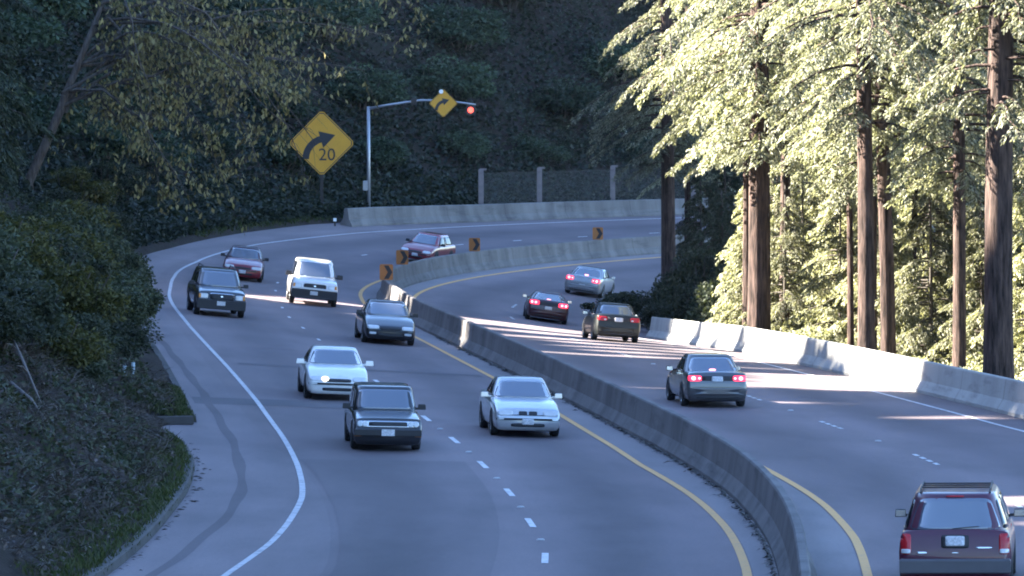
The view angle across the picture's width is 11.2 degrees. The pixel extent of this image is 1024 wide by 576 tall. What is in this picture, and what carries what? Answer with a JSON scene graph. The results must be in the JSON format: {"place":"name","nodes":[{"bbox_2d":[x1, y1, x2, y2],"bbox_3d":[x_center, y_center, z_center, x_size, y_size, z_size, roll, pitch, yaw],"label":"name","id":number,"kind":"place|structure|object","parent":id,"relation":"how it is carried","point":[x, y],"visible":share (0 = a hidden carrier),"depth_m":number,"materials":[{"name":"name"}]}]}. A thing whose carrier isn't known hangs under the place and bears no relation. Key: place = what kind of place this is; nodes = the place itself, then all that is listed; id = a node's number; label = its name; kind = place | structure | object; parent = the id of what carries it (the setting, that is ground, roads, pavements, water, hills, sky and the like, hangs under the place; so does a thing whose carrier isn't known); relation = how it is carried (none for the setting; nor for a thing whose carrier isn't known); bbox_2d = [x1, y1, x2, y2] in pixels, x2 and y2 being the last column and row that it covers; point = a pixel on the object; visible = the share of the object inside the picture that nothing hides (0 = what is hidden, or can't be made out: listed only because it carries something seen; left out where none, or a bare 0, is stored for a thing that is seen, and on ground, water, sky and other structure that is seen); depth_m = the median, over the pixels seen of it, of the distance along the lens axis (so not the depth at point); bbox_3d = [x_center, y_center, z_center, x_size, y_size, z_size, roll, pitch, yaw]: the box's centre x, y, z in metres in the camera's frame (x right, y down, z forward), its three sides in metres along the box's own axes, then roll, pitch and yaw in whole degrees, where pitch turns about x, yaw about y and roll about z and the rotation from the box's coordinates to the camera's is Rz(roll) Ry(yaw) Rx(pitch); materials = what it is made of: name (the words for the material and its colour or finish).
{"place":"outdoors","nodes":[
{"label":"outdoors","id":0,"kind":"place"},
{"bbox_2d":[107,223,392,575],"bbox_3d":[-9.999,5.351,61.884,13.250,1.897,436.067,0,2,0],"label":"shoulder","id":1,"kind":"object","parent":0,"point":[300,546],"visible":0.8,"depth_m":110.17},
{"bbox_2d":[145,330,247,575],"bbox_3d":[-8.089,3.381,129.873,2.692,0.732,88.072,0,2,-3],"label":"shoulder strip","id":2,"kind":"object","parent":1,"relation":"on","point":[241,490],"visible":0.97,"depth_m":116.22,"materials":[{"name":"concrete"}]},
{"bbox_2d":[286,257,342,306],"bbox_3d":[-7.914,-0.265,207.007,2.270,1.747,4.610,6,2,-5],"label":"car","id":3,"kind":"object","parent":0,"point":[311,278],"visible":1,"depth_m":205.51,"materials":[{"name":"white paint"}]},
{"bbox_2d":[296,345,373,397],"bbox_3d":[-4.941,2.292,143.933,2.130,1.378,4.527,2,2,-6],"label":"car","id":4,"kind":"object","parent":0,"point":[333,369],"visible":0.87,"depth_m":142.51,"materials":[{"name":"white paint"}]},
{"bbox_2d":[0,0,1023,575],"bbox_3d":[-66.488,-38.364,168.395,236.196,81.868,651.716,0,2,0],"label":"hillside","id":5,"kind":"structure","parent":0,"point":[6,558],"depth_m":300.25,"materials":[{"name":"green plant"}]},
{"bbox_2d":[0,230,41,291],"bbox_3d":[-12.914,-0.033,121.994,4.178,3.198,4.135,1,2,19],"label":"bank shrub","id":6,"kind":"object","parent":5,"relation":"on","point":[7,266],"visible":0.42,"depth_m":121.09,"materials":[{"name":"green plant"}]},
{"bbox_2d":[0,294,52,358],"bbox_3d":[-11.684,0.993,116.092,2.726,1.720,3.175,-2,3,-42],"label":"bank shrub","id":7,"kind":"object","parent":5,"relation":"on","point":[12,316],"visible":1,"depth_m":115.60,"materials":[{"name":"green plant"}]},
{"bbox_2d":[0,1,58,198],"bbox_3d":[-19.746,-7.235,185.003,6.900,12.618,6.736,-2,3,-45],"label":"tree","id":8,"kind":"object","parent":5,"relation":"on","point":[11,143],"visible":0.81,"depth_m":185.32,"materials":[{"name":"green plant"}]},
{"bbox_2d":[0,209,63,271],"bbox_3d":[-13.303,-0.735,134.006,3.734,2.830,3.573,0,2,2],"label":"bank shrub","id":9,"kind":"object","parent":5,"relation":"on","point":[41,251],"visible":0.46,"depth_m":133.53,"materials":[{"name":"green plant"}]},
{"bbox_2d":[0,0,68,60],"bbox_3d":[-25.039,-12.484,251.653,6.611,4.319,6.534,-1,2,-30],"label":"hillside shrub","id":10,"kind":"object","parent":5,"relation":"on","point":[22,25],"visible":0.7,"depth_m":250.65,"materials":[{"name":"green plant"}]},
{"bbox_2d":[0,268,72,352],"bbox_3d":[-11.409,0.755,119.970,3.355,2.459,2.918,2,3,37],"label":"bank shrub","id":11,"kind":"object","parent":5,"relation":"on","point":[49,305],"visible":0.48,"depth_m":119.20,"materials":[{"name":"green plant"}]},
{"bbox_2d":[5,90,89,144],"bbox_3d":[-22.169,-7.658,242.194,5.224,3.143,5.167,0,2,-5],"label":"hillside shrub","id":12,"kind":"object","parent":5,"relation":"on","point":[43,106],"visible":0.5,"depth_m":241.39,"materials":[{"name":"green plant"}]},
{"bbox_2d":[24,0,92,22],"bbox_3d":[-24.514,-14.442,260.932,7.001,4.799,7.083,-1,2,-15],"label":"hillside shrub","id":13,"kind":"object","parent":5,"relation":"on","point":[59,8],"visible":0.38,"depth_m":261.04,"materials":[{"name":"green plant"}]},
{"bbox_2d":[6,201,130,267],"bbox_3d":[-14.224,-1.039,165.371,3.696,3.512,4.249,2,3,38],"label":"bank shrub","id":14,"kind":"object","parent":5,"relation":"on","point":[93,228],"visible":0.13,"depth_m":165.22,"materials":[{"name":"green plant"}]},
{"bbox_2d":[22,312,117,368],"bbox_3d":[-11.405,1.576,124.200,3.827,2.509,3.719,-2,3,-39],"label":"bank shrub","id":15,"kind":"object","parent":5,"relation":"on","point":[82,352],"visible":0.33,"depth_m":123.62,"materials":[{"name":"green plant"}]},
{"bbox_2d":[30,229,112,289],"bbox_3d":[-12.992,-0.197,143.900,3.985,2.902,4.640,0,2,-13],"label":"bank shrub","id":16,"kind":"object","parent":5,"relation":"on","point":[70,255],"visible":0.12,"depth_m":144.01,"materials":[{"name":"green plant"}]},
{"bbox_2d":[28,216,123,285],"bbox_3d":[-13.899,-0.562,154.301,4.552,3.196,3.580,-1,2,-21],"label":"bank shrub","id":17,"kind":"object","parent":5,"relation":"on","point":[82,237],"visible":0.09,"depth_m":154.20,"materials":[{"name":"green plant"}]},
{"bbox_2d":[0,340,155,548],"bbox_3d":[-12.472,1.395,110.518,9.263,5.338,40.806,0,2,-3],"label":"ground moss","id":18,"kind":"object","parent":5,"relation":"on","point":[28,427],"visible":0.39,"depth_m":104.91,"materials":[{"name":"green plant"}]},
{"bbox_2d":[0,340,156,549],"bbox_3d":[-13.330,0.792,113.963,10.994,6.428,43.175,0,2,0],"label":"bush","id":19,"kind":"object","parent":5,"relation":"on","point":[9,480],"visible":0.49,"depth_m":106.50,"materials":[{"name":"green plant"}]},
{"bbox_2d":[0,182,157,402],"bbox_3d":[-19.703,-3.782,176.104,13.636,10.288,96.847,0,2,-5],"label":"hillside ivy","id":20,"kind":"object","parent":5,"relation":"on","point":[28,203],"visible":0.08,"depth_m":141.24,"materials":[{"name":"green plant"}]},
{"bbox_2d":[39,198,122,248],"bbox_3d":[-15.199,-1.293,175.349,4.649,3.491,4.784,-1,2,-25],"label":"bank shrub","id":21,"kind":"object","parent":5,"relation":"on","point":[89,211],"visible":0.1,"depth_m":174.86,"materials":[{"name":"green plant"}]},
{"bbox_2d":[40,164,125,206],"bbox_3d":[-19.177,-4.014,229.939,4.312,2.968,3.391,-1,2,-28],"label":"bank shrub","id":22,"kind":"object","parent":5,"relation":"on","point":[80,181],"visible":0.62,"depth_m":229.42,"materials":[{"name":"green plant"}]},
{"bbox_2d":[34,256,132,322],"bbox_3d":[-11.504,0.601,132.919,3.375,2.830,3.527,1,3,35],"label":"bank shrub","id":23,"kind":"object","parent":5,"relation":"on","point":[91,298],"visible":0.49,"depth_m":132.41,"materials":[{"name":"green plant"}]},
{"bbox_2d":[0,330,182,575],"bbox_3d":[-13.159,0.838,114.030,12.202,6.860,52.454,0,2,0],"label":"dry brush","id":24,"kind":"object","parent":5,"relation":"on","point":[131,406],"visible":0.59,"depth_m":106.01,"materials":[{"name":"plant"}]},
{"bbox_2d":[70,312,123,355],"bbox_3d":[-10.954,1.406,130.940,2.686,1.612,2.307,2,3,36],"label":"bank shrub","id":25,"kind":"object","parent":5,"relation":"on","point":[84,320],"visible":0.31,"depth_m":130.42,"materials":[{"name":"green plant"}]},
{"bbox_2d":[14,423,194,575],"bbox_3d":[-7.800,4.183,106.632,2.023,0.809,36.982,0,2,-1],"label":"grass","id":26,"kind":"structure","parent":5,"relation":"on","point":[81,563],"depth_m":100.16,"materials":[{"name":"green plant"}]},
{"bbox_2d":[78,116,136,161],"bbox_3d":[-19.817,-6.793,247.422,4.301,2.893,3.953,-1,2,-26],"label":"hillside shrub","id":27,"kind":"object","parent":5,"relation":"on","point":[115,143],"visible":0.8,"depth_m":246.46,"materials":[{"name":"green plant"}]},
{"bbox_2d":[79,160,148,205],"bbox_3d":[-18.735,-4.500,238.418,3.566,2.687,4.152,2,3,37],"label":"bank shrub","id":28,"kind":"object","parent":5,"relation":"on","point":[101,171],"visible":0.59,"depth_m":238.27,"materials":[{"name":"green plant"}]},
{"bbox_2d":[76,279,159,330],"bbox_3d":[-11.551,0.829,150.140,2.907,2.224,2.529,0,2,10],"label":"bank shrub","id":29,"kind":"object","parent":5,"relation":"on","point":[138,307],"visible":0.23,"depth_m":149.55,"materials":[{"name":"green plant"}]},
{"bbox_2d":[103,310,163,358],"bbox_3d":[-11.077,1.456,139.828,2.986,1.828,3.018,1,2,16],"label":"bank shrub","id":30,"kind":"object","parent":5,"relation":"on","point":[133,340],"visible":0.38,"depth_m":139.59,"materials":[{"name":"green plant"}]},
{"bbox_2d":[108,377,195,421],"bbox_3d":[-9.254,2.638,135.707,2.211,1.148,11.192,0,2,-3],"label":"grass","id":31,"kind":"structure","parent":5,"relation":"on","point":[181,408],"depth_m":131.26,"materials":[{"name":"green plant"}]},
{"bbox_2d":[122,125,194,174],"bbox_3d":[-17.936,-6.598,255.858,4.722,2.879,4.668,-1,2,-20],"label":"hillside shrub","id":32,"kind":"object","parent":5,"relation":"on","point":[163,143],"visible":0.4,"depth_m":255.25,"materials":[{"name":"green plant"}]},
{"bbox_2d":[6,0,434,234],"bbox_3d":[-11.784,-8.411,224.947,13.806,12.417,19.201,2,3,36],"label":"maple tree","id":33,"kind":"object","parent":5,"relation":"on","point":[134,55],"visible":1,"depth_m":222.55,"materials":[{"name":"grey plant"}]},
{"bbox_2d":[193,0,308,57],"bbox_3d":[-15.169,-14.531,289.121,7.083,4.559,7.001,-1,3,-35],"label":"hillside shrub","id":34,"kind":"object","parent":5,"relation":"on","point":[236,5],"visible":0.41,"depth_m":288.12,"materials":[{"name":"green plant"}]},
{"bbox_2d":[238,75,319,122],"bbox_3d":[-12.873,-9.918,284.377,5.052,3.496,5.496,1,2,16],"label":"hillside shrub","id":35,"kind":"object","parent":5,"relation":"on","point":[302,111],"visible":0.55,"depth_m":282.82,"materials":[{"name":"green plant"}]},
{"bbox_2d":[290,112,352,205],"bbox_3d":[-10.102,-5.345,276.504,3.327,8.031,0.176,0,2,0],"label":"curve sign","id":36,"kind":"object","parent":5,"relation":"on","point":[332,135],"visible":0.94,"depth_m":276.35,"materials":[{"name":"yellow metal"}]},
{"bbox_2d":[161,171,494,237],"bbox_3d":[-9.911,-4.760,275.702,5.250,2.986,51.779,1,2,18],"label":"grass","id":37,"kind":"structure","parent":5,"relation":"on","point":[204,232],"depth_m":272.40,"materials":[{"name":"green plant"}]},
{"bbox_2d":[276,0,382,43],"bbox_3d":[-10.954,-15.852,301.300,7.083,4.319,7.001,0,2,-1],"label":"hillside shrub","id":38,"kind":"object","parent":5,"relation":"on","point":[354,15],"visible":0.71,"depth_m":299.52,"materials":[{"name":"green plant"}]},
{"bbox_2d":[323,62,411,115],"bbox_3d":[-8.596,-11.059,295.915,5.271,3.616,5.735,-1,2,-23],"label":"hillside shrub","id":39,"kind":"object","parent":5,"relation":"on","point":[384,92],"visible":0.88,"depth_m":294.69,"materials":[{"name":"green plant"}]},
{"bbox_2d":[351,136,411,172],"bbox_3d":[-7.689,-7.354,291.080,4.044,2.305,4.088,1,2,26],"label":"hillside shrub","id":40,"kind":"object","parent":5,"relation":"on","point":[390,150],"visible":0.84,"depth_m":290.17,"materials":[{"name":"green plant"}]},
{"bbox_2d":[408,53,497,99],"bbox_3d":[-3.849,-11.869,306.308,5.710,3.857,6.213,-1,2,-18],"label":"hillside shrub","id":41,"kind":"object","parent":5,"relation":"on","point":[461,81],"visible":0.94,"depth_m":304.92,"materials":[{"name":"green plant"}]},
{"bbox_2d":[413,3,510,55],"bbox_3d":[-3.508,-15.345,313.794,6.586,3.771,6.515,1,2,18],"label":"hillside shrub","id":42,"kind":"object","parent":5,"relation":"on","point":[471,26],"visible":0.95,"depth_m":312.51,"materials":[{"name":"green plant"}]},
{"bbox_2d":[437,130,491,160],"bbox_3d":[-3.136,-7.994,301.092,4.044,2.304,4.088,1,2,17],"label":"hillside shrub","id":43,"kind":"object","parent":5,"relation":"on","point":[472,143],"visible":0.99,"depth_m":300.08,"materials":[{"name":"green plant"}]},
{"bbox_2d":[0,0,1019,249],"bbox_3d":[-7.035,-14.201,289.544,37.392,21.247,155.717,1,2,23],"label":"hillside ivy","id":44,"kind":"object","parent":5,"relation":"on","point":[150,220],"visible":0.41,"depth_m":290.99,"materials":[{"name":"green plant"}]},
{"bbox_2d":[508,133,571,163],"bbox_3d":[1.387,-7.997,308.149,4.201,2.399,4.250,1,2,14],"label":"hillside shrub","id":45,"kind":"object","parent":5,"relation":"on","point":[542,148],"visible":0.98,"depth_m":307.43,"materials":[{"name":"green plant"}]},
{"bbox_2d":[528,76,607,123],"bbox_3d":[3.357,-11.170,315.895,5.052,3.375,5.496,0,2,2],"label":"hillside shrub","id":46,"kind":"object","parent":5,"relation":"on","point":[562,97],"visible":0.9,"depth_m":314.50,"materials":[{"name":"green plant"}]},
{"bbox_2d":[574,40,656,87],"bbox_3d":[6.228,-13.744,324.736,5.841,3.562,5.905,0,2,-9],"label":"hillside shrub","id":47,"kind":"object","parent":5,"relation":"on","point":[608,60],"visible":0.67,"depth_m":323.13,"materials":[{"name":"green plant"}]},
{"bbox_2d":[478,165,771,203],"bbox_3d":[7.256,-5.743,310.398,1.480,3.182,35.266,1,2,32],"label":"wire fence","id":48,"kind":"object","parent":5,"relation":"on","point":[481,185],"visible":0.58,"depth_m":303.00,"materials":[{"name":"grey metal"}]},
{"bbox_2d":[363,282,778,575],"bbox_3d":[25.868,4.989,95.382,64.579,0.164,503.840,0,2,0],"label":"median pavement","id":49,"kind":"structure","parent":0,"point":[720,504],"depth_m":121.59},
{"bbox_2d":[434,336,776,575],"bbox_3d":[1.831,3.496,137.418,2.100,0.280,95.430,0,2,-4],"label":"leaf litter","id":50,"kind":"object","parent":49,"relation":"on","point":[744,513],"visible":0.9,"depth_m":118.84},
{"bbox_2d":[156,213,1023,575],"bbox_3d":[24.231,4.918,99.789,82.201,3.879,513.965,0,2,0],"label":"road","id":51,"kind":"structure","parent":0,"point":[594,505],"depth_m":131.74,"materials":[{"name":"grey asphalt"}]},
{"bbox_2d":[82,336,196,575],"bbox_3d":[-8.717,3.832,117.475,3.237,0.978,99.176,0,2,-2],"label":"kerb","id":52,"kind":"structure","parent":51,"relation":"on","point":[120,559],"depth_m":101.59,"materials":[{"name":"concrete"}]},
{"bbox_2d":[187,263,248,317],"bbox_3d":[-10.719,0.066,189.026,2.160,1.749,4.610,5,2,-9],"label":"car","id":53,"kind":"object","parent":51,"relation":"on","point":[212,287],"visible":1,"depth_m":187.76,"materials":[{"name":"paint"}]},
{"bbox_2d":[221,245,268,281],"bbox_3d":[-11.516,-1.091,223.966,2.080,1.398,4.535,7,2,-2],"label":"car","id":54,"kind":"object","parent":51,"relation":"on","point":[247,261],"visible":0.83,"depth_m":222.48,"materials":[{"name":"red paint"}]},
{"bbox_2d":[192,397,347,407],"bbox_3d":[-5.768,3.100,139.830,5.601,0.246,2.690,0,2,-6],"label":"road patch","id":55,"kind":"object","parent":51,"relation":"on","point":[272,402],"visible":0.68,"depth_m":139.76,"materials":[{"name":"grey asphalt"}]},
{"bbox_2d":[342,382,425,449],"bbox_3d":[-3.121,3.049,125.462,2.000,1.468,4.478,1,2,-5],"label":"car","id":56,"kind":"object","parent":51,"relation":"on","point":[380,413],"visible":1,"depth_m":124.06,"materials":[{"name":"black paint"}]},
{"bbox_2d":[354,299,417,344],"bbox_3d":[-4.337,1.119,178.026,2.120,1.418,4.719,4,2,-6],"label":"car","id":57,"kind":"object","parent":51,"relation":"on","point":[383,319],"visible":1,"depth_m":176.41,"materials":[{"name":"black paint"}]},
{"bbox_2d":[166,223,624,350],"bbox_3d":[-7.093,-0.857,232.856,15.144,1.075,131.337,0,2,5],"label":"road patch","id":58,"kind":"object","parent":51,"relation":"on","point":[262,323],"visible":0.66,"depth_m":234.72,"materials":[{"name":"grey asphalt"}]},
{"bbox_2d":[299,459,498,575],"bbox_3d":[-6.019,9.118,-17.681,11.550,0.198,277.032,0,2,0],"label":"road patch","id":59,"kind":"object","parent":51,"relation":"on","point":[414,518],"visible":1,"depth_m":105.14,"materials":[{"name":"grey asphalt"}]},
{"bbox_2d":[400,231,455,259],"bbox_3d":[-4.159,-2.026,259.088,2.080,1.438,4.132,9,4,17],"label":"car","id":60,"kind":"object","parent":51,"relation":"on","point":[421,245],"visible":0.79,"depth_m":258.23,"materials":[{"name":"red paint"}]},
{"bbox_2d":[168,217,692,575],"bbox_3d":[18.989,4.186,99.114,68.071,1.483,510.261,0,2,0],"label":"edge line","id":61,"kind":"object","parent":51,"relation":"on","point":[286,524],"visible":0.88,"depth_m":129.93,"materials":[{"name":"white paint"}]},
{"bbox_2d":[479,375,561,435],"bbox_3d":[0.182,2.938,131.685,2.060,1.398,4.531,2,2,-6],"label":"car","id":62,"kind":"object","parent":51,"relation":"on","point":[517,403],"visible":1,"depth_m":130.21,"materials":[{"name":"silver metal"}]},
{"bbox_2d":[523,290,571,323],"bbox_3d":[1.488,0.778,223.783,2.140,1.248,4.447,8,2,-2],"label":"car","id":63,"kind":"object","parent":51,"relation":"on","point":[546,304],"visible":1,"depth_m":221.65,"materials":[{"name":"red paint"}]},
{"bbox_2d":[358,280,751,575],"bbox_3d":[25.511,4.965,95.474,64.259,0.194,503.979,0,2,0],"label":"yellow line","id":64,"kind":"object","parent":51,"relation":"on","point":[739,551],"visible":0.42,"depth_m":114.52,"materials":[{"name":"paint"}]},
{"bbox_2d":[340,198,774,226],"bbox_3d":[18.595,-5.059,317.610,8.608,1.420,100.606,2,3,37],"label":"barrier","id":65,"kind":"object","parent":51,"relation":"on","point":[389,215],"visible":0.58,"depth_m":293.94,"materials":[{"name":"concrete"}]},
{"bbox_2d":[564,265,614,297],"bbox_3d":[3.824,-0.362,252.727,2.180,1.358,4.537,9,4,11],"label":"car","id":66,"kind":"object","parent":51,"relation":"on","point":[600,282],"visible":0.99,"depth_m":250.78,"materials":[{"name":"silver metal"}]},
{"bbox_2d":[582,302,639,342],"bbox_3d":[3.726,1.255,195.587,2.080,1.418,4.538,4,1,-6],"label":"car","id":67,"kind":"object","parent":51,"relation":"on","point":[609,319],"visible":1,"depth_m":193.49,"materials":[{"name":"black paint"}]},
{"bbox_2d":[413,257,872,575],"bbox_3d":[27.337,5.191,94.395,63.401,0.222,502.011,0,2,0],"label":"yellow line","id":68,"kind":"object","parent":51,"relation":"on","point":[858,546],"visible":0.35,"depth_m":107.84,"materials":[{"name":"paint"}]},
{"bbox_2d":[377,225,935,575],"bbox_3d":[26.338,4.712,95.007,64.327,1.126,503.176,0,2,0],"label":"median barrier","id":69,"kind":"object","parent":51,"relation":"on","point":[751,485],"visible":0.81,"depth_m":142.30,"materials":[{"name":"concrete"}]},
{"bbox_2d":[666,353,746,405],"bbox_3d":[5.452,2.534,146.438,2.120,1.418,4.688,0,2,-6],"label":"car","id":70,"kind":"object","parent":51,"relation":"on","point":[706,377],"visible":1,"depth_m":144.34,"materials":[{"name":"grey paint"}]},
{"bbox_2d":[646,317,1023,418],"bbox_3d":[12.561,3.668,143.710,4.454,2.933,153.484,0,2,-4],"label":"roadside barrier","id":71,"kind":"object","parent":51,"relation":"on","point":[995,393],"visible":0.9,"depth_m":165.65,"materials":[{"name":"concrete"}]},
{"bbox_2d":[895,480,1023,575],"bbox_3d":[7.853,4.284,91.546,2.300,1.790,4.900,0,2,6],"label":"minivan","id":72,"kind":"object","parent":51,"relation":"on","point":[960,529],"visible":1,"depth_m":89.38,"materials":[{"name":"red paint"}]},
{"bbox_2d":[402,252,860,575],"bbox_3d":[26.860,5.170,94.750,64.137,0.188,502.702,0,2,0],"label":"median pavement","id":73,"kind":"structure","parent":0,"point":[830,548],"depth_m":103.94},
{"bbox_3d":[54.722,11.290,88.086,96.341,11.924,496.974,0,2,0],"label":"forest floor","id":74,"kind":"structure","parent":0,"visible":0},
{"bbox_2d":[580,290,657,315],"bbox_3d":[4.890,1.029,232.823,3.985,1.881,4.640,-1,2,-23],"label":"verge shrub","id":75,"kind":"object","parent":74,"relation":"on","point":[635,301],"visible":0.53,"depth_m":232.05,"materials":[{"name":"green plant"}]},
{"bbox_2d":[566,0,738,279],"bbox_3d":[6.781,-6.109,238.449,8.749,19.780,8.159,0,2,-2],"label":"redwood tree","id":76,"kind":"object","parent":74,"relation":"on","point":[666,155],"visible":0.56,"depth_m":238.12,"materials":[{"name":"green plant"}]},
{"bbox_2d":[605,5,742,254],"bbox_3d":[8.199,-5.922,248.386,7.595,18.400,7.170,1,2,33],"label":"redwood tree","id":77,"kind":"object","parent":74,"relation":"on","point":[655,109],"visible":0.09,"depth_m":248.16,"materials":[{"name":"green plant"}]},
{"bbox_2d":[650,246,724,304],"bbox_3d":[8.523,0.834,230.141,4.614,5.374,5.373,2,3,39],"label":"shade shrub","id":78,"kind":"object","parent":74,"relation":"on","point":[695,269],"visible":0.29,"depth_m":229.84,"materials":[{"name":"green plant"}]},
{"bbox_2d":[654,173,727,279],"bbox_3d":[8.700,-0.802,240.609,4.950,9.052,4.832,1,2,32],"label":"shade tree","id":79,"kind":"object","parent":74,"relation":"on","point":[700,212],"visible":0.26,"depth_m":240.24,"materials":[{"name":"green plant"}]},
{"bbox_2d":[680,268,737,322],"bbox_3d":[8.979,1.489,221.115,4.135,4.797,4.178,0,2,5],"label":"shade shrub","id":80,"kind":"object","parent":74,"relation":"on","point":[699,311],"visible":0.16,"depth_m":220.59,"materials":[{"name":"green plant"}]},
{"bbox_2d":[675,151,742,251],"bbox_3d":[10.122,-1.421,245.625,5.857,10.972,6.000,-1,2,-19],"label":"shade tree","id":81,"kind":"object","parent":74,"relation":"on","point":[735,182],"visible":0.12,"depth_m":245.06,"materials":[{"name":"green plant"}]},
{"bbox_2d":[693,190,742,253],"bbox_3d":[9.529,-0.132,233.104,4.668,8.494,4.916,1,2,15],"label":"shade tree","id":82,"kind":"object","parent":74,"relation":"on","point":[721,220],"visible":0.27,"depth_m":232.91,"materials":[{"name":"green plant"}]},
{"bbox_2d":[615,0,837,324],"bbox_3d":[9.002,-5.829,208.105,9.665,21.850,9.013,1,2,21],"label":"redwood tree","id":83,"kind":"object","parent":74,"relation":"on","point":[744,168],"visible":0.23,"depth_m":207.98,"materials":[{"name":"green plant"}]},
{"bbox_2d":[634,0,854,329],"bbox_3d":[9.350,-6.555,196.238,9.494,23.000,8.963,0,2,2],"label":"redwood tree","id":84,"kind":"object","parent":74,"relation":"on","point":[757,78],"visible":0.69,"depth_m":195.66,"materials":[{"name":"green plant"}]},
{"bbox_2d":[705,187,800,329],"bbox_3d":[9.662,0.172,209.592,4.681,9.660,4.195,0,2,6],"label":"young tree","id":85,"kind":"object","parent":74,"relation":"on","point":[731,295],"visible":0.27,"depth_m":209.53,"materials":[{"name":"green plant"}]},
{"bbox_2d":[710,139,815,328],"bbox_3d":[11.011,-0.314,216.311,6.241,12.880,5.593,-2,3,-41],"label":"young tree","id":86,"kind":"object","parent":74,"relation":"on","point":[737,304],"visible":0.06,"depth_m":215.87,"materials":[{"name":"green plant"}]},
{"bbox_2d":[673,0,856,328],"bbox_3d":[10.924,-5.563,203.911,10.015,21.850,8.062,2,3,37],"label":"redwood tree","id":87,"kind":"object","parent":74,"relation":"on","point":[779,159],"visible":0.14,"depth_m":204.03,"materials":[{"name":"green plant"}]},
{"bbox_2d":[734,185,829,332],"bbox_3d":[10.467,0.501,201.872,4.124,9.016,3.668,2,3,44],"label":"young tree","id":88,"kind":"object","parent":74,"relation":"on","point":[783,243],"visible":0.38,"depth_m":201.48,"materials":[{"name":"green plant"}]},
{"bbox_2d":[770,163,829,329],"bbox_3d":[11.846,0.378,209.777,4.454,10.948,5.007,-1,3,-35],"label":"young tree","id":89,"kind":"object","parent":74,"relation":"on","point":[807,225],"visible":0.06,"depth_m":209.57,"materials":[{"name":"green plant"}]},
{"bbox_2d":[780,175,877,343],"bbox_3d":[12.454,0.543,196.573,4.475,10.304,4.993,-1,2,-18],"label":"young tree","id":90,"kind":"object","parent":74,"relation":"on","point":[826,226],"visible":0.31,"depth_m":196.12,"materials":[{"name":"green plant"}]},
{"bbox_2d":[694,0,985,349],"bbox_3d":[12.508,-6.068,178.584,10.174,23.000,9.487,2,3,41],"label":"redwood tree","id":91,"kind":"object","parent":74,"relation":"on","point":[862,101],"visible":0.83,"depth_m":178.18,"materials":[{"name":"green plant"}]},
{"bbox_2d":[755,0,945,345],"bbox_3d":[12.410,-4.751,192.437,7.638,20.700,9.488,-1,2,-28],"label":"redwood tree","id":92,"kind":"object","parent":74,"relation":"on","point":[788,67],"visible":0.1,"depth_m":192.27,"materials":[{"name":"green plant"}]},
{"bbox_2d":[734,0,986,349],"bbox_3d":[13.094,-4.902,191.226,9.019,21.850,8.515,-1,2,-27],"label":"redwood tree","id":93,"kind":"object","parent":74,"relation":"on","point":[852,188],"visible":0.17,"depth_m":190.28,"materials":[{"name":"green plant"}]},
{"bbox_2d":[763,0,987,353],"bbox_3d":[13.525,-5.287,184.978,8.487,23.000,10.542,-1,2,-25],"label":"redwood tree","id":94,"kind":"object","parent":74,"relation":"on","point":[887,307],"visible":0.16,"depth_m":185.20,"materials":[{"name":"green plant"}]},
{"bbox_2d":[827,192,926,351],"bbox_3d":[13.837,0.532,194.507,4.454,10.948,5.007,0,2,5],"label":"young tree","id":95,"kind":"object","parent":74,"relation":"on","point":[903,255],"visible":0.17,"depth_m":194.43,"materials":[{"name":"green plant"}]},
{"bbox_2d":[782,3,987,326],"bbox_3d":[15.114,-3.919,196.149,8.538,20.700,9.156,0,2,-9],"label":"redwood tree","id":96,"kind":"object","parent":74,"relation":"on","point":[968,144],"visible":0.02,"depth_m":196.62,"materials":[{"name":"green plant"}]},
{"bbox_2d":[815,0,1023,367],"bbox_3d":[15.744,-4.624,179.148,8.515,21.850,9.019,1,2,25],"label":"redwood tree","id":97,"kind":"object","parent":74,"relation":"on","point":[960,176],"visible":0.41,"depth_m":179.30,"materials":[{"name":"green plant"}]},
{"bbox_2d":[830,0,1023,378],"bbox_3d":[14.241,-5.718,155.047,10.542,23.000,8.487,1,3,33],"label":"redwood tree","id":98,"kind":"object","parent":74,"relation":"on","point":[1005,57],"visible":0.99,"depth_m":154.73,"materials":[{"name":"green plant"}]},
{"bbox_2d":[875,160,979,364],"bbox_3d":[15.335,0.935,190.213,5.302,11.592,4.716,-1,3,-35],"label":"young tree","id":99,"kind":"object","parent":74,"relation":"on","point":[918,334],"visible":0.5,"depth_m":189.98,"materials":[{"name":"green plant"}]},
{"bbox_2d":[893,170,976,344],"bbox_3d":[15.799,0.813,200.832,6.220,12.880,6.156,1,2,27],"label":"young tree","id":100,"kind":"object","parent":74,"relation":"on","point":[924,253],"visible":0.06,"depth_m":199.41,"materials":[{"name":"green plant"}]},
{"bbox_2d":[924,191,1022,373],"bbox_3d":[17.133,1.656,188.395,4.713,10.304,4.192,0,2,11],"label":"young tree","id":101,"kind":"object","parent":74,"relation":"on","point":[972,264],"visible":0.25,"depth_m":187.80,"materials":[{"name":"green plant"}]},
{"bbox_2d":[945,147,1023,360],"bbox_3d":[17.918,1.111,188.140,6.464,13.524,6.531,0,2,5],"label":"young tree","id":102,"kind":"object","parent":74,"relation":"on","point":[977,307],"visible":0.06,"depth_m":187.67,"materials":[{"name":"green plant"}]},
{"bbox_2d":[967,187,1023,380],"bbox_3d":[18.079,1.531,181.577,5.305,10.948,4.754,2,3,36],"label":"young tree","id":103,"kind":"object","parent":74,"relation":"on","point":[1018,259],"visible":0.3,"depth_m":181.11,"materials":[{"name":"green plant"}]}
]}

